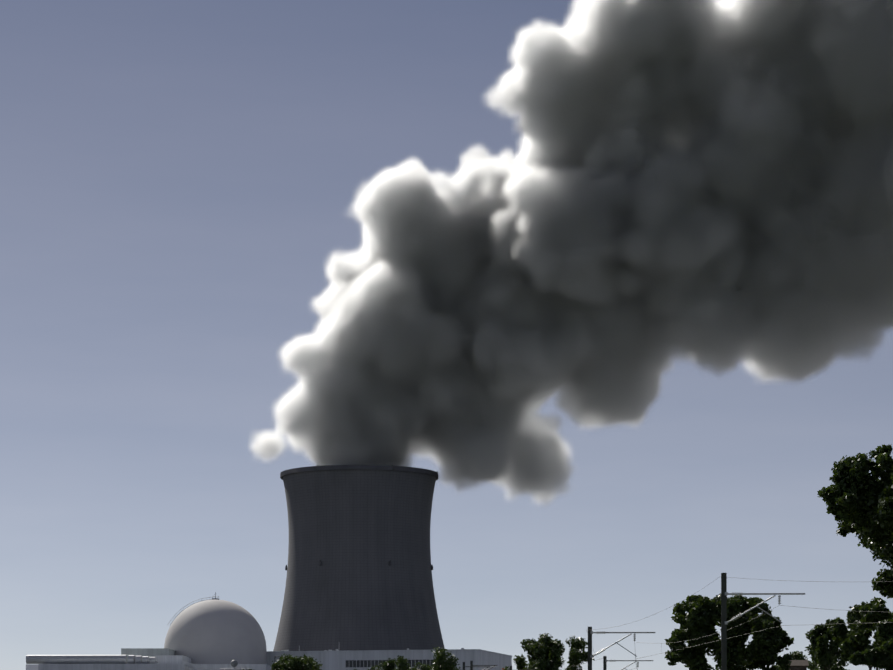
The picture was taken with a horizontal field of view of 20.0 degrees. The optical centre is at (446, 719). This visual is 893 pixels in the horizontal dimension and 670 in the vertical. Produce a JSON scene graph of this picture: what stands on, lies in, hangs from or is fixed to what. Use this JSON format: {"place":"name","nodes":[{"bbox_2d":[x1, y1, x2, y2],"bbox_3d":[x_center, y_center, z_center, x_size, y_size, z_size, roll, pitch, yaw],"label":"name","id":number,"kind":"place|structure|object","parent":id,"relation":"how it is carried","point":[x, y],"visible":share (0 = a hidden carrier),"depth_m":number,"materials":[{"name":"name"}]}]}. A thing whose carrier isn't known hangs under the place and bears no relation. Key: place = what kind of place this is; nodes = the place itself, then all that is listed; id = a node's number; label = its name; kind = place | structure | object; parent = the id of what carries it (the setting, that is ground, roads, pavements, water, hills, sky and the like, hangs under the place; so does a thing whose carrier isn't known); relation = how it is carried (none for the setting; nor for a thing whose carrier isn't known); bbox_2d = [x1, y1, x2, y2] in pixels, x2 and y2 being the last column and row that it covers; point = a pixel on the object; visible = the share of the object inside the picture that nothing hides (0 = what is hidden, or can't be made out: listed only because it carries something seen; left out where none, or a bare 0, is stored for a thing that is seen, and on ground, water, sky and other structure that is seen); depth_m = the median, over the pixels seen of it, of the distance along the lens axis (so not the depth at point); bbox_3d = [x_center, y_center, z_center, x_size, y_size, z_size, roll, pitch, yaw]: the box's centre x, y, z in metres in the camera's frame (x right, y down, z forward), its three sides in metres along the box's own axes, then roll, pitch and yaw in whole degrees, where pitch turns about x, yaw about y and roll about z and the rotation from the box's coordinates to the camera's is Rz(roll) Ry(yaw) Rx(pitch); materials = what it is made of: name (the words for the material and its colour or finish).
{"place":"outdoors","nodes":[
{"label":"outdoors","id":0,"kind":"place"},
{"bbox_2d":[26,664,37,669],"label":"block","id":1,"kind":"structure","parent":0,"point":[31,666],"depth_m":1156.59,"materials":[{"name":"grey concrete"}]},
{"bbox_2d":[121,648,174,661],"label":"grey annex","id":2,"kind":"object","parent":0,"point":[150,652],"visible":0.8,"depth_m":1079.88,"materials":[{"name":"grey concrete"}]},
{"bbox_2d":[243,658,299,669],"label":"tree","id":3,"kind":"object","parent":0,"point":[283,666],"visible":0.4,"depth_m":400.69,"materials":[{"name":"green plant"}]},
{"bbox_2d":[270,654,322,669],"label":"tree","id":4,"kind":"object","parent":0,"point":[309,663],"depth_m":399.33,"materials":[{"name":"green plant"}]},
{"bbox_2d":[368,665,395,669],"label":"tree","id":5,"kind":"object","parent":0,"point":[373,668],"visible":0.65,"depth_m":334.04,"materials":[{"name":"green plant"}]},
{"bbox_2d":[267,649,511,669],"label":"turbine hall","id":6,"kind":"structure","parent":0,"point":[331,660],"depth_m":1113.62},
{"bbox_2d":[281,648,463,666],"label":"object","id":7,"kind":"object","parent":6,"relation":"on","point":[381,659],"visible":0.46,"depth_m":1111.14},
{"bbox_2d":[346,660,455,666],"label":"windows","id":8,"kind":"structure","parent":6,"relation":"attached to","point":[360,663],"depth_m":1111.47,"materials":[{"name":"black glass"}]},
{"bbox_2d":[378,647,460,669],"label":"tree","id":9,"kind":"object","parent":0,"point":[448,663],"depth_m":330.79,"materials":[{"name":"green plant"}]},
{"bbox_2d":[0,0,892,669],"label":"sky","id":10,"kind":"structure","parent":0,"point":[617,274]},
{"bbox_2d":[513,633,594,669],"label":"tree","id":11,"kind":"object","parent":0,"point":[542,645],"depth_m":279.17,"materials":[{"name":"green plant"}]},
{"bbox_2d":[664,593,793,669],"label":"tree","id":12,"kind":"object","parent":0,"point":[700,618],"depth_m":197.68,"materials":[{"name":"green plant"}]},
{"bbox_2d":[776,651,820,669],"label":"tree","id":13,"kind":"object","parent":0,"point":[798,655],"depth_m":375.13,"materials":[{"name":"green plant"}]},
{"bbox_2d":[805,617,843,669],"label":"tree","id":14,"kind":"object","parent":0,"point":[822,645],"depth_m":228.86,"materials":[{"name":"green plant"}]},
{"bbox_2d":[804,644,848,669],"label":"tree","id":15,"kind":"object","parent":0,"point":[839,660],"depth_m":397.58,"materials":[{"name":"green plant"}]},
{"bbox_2d":[817,444,892,573],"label":"tree","id":16,"kind":"object","parent":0,"point":[847,494],"depth_m":169.72,"materials":[{"name":"green plant"}]},
{"bbox_2d":[829,604,892,669],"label":"tree","id":17,"kind":"object","parent":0,"point":[840,628],"depth_m":199.28,"materials":[{"name":"green plant"}]},
{"bbox_2d":[839,618,892,669],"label":"tree","id":18,"kind":"object","parent":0,"point":[860,638],"depth_m":159.10,"materials":[{"name":"green plant"}]},
{"bbox_2d":[851,565,892,631],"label":"tree","id":19,"kind":"object","parent":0,"point":[868,620],"visible":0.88,"depth_m":175.62,"materials":[{"name":"green plant"}]},
{"bbox_3d":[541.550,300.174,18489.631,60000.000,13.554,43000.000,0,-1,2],"label":"ground","id":20,"kind":"structure","parent":0,"visible":0},
{"bbox_2d":[26,655,249,669],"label":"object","id":21,"kind":"object","parent":20,"relation":"on","point":[78,659],"visible":0.85,"depth_m":1055.83,"materials":[{"name":"grey metal"}]},
{"bbox_2d":[231,660,237,666],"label":"sphere tank","id":22,"kind":"object","parent":21,"relation":"on","point":[234,663],"visible":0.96,"depth_m":1051.55,"materials":[{"name":"grey metal"}]},
{"bbox_2d":[38,655,270,669],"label":"building","id":23,"kind":"structure","parent":20,"relation":"on","point":[170,662],"depth_m":1045.59,"materials":[{"name":"grey concrete"}]},
{"bbox_2d":[164,600,266,663],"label":"reactor dome","id":24,"kind":"structure","parent":20,"relation":"on","point":[214,632],"depth_m":1098.38,"materials":[{"name":"concrete"}]},
{"bbox_2d":[170,592,218,623],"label":"dome walkway","id":25,"kind":"structure","parent":24,"relation":"on","point":[215,598],"depth_m":1114.44,"materials":[{"name":"grey metal"}]},
{"bbox_2d":[273,464,444,650],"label":"cooling tower","id":26,"kind":"structure","parent":20,"relation":"on","point":[359,568],"depth_m":1220.95,"materials":[{"name":"concrete"}]},
{"bbox_2d":[463,662,489,669],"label":"mast","id":27,"kind":"object","parent":20,"relation":"on","point":[464,666],"visible":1,"depth_m":210.08,"materials":[{"name":"metal"}]},
{"bbox_2d":[470,661,496,669],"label":"mast","id":28,"kind":"object","parent":20,"relation":"on","point":[471,664],"visible":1,"depth_m":215.05,"materials":[{"name":"metal"}]},
{"bbox_2d":[588,627,591,669],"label":"mast","id":29,"kind":"object","parent":20,"relation":"on","point":[589,649],"visible":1,"depth_m":120.82,"materials":[{"name":"metal"}]},
{"bbox_2d":[590,631,654,657],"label":"cantilever","id":30,"kind":"object","parent":29,"relation":"attached to","point":[591,632],"visible":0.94,"depth_m":120.86,"materials":[{"name":"grey metal"}]},
{"bbox_2d":[596,631,635,654],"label":"insulators","id":31,"kind":"object","parent":30,"relation":"attached to","point":[634,638],"visible":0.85,"depth_m":120.86,"materials":[{"name":"grey ceramic"}]},
{"bbox_2d":[603,656,606,669],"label":"mast","id":32,"kind":"object","parent":20,"relation":"on","point":[604,663],"visible":1,"depth_m":163.75,"materials":[{"name":"metal"}]},
{"bbox_2d":[605,660,652,669],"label":"cantilever","id":33,"kind":"object","parent":32,"relation":"attached to","point":[628,660],"visible":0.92,"depth_m":163.78,"materials":[{"name":"grey metal"}]},
{"bbox_2d":[721,573,726,669],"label":"mast","id":34,"kind":"object","parent":20,"relation":"on","point":[723,624],"visible":1,"depth_m":99.71,"materials":[{"name":"metal"}]},
{"bbox_2d":[560,577,891,669],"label":"catenary wires","id":35,"kind":"object","parent":34,"relation":"attached to","point":[756,617],"visible":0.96,"depth_m":99.72,"materials":[{"name":"grey metal"}]},
{"bbox_2d":[725,592,804,624],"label":"cantilever","id":36,"kind":"object","parent":34,"relation":"attached to","point":[727,593],"visible":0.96,"depth_m":99.74,"materials":[{"name":"grey metal"}]},
{"bbox_2d":[732,592,780,620],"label":"insulators","id":37,"kind":"object","parent":36,"relation":"attached to","point":[779,600],"visible":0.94,"depth_m":99.74,"materials":[{"name":"grey ceramic"}]},
{"bbox_2d":[788,660,808,669],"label":"field shed","id":38,"kind":"structure","parent":20,"relation":"on","point":[799,664],"depth_m":298.18,"materials":[{"name":"brown wood"}]},
{"bbox_2d":[830,664,846,669],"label":"tree","id":39,"kind":"object","parent":20,"relation":"on","point":[839,667],"depth_m":328.98,"materials":[{"name":"green plant"}]},
{"bbox_2d":[847,638,892,669],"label":"tree","id":40,"kind":"object","parent":20,"relation":"on","point":[880,657],"visible":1,"depth_m":120.01,"materials":[{"name":"green plant"}]}
]}

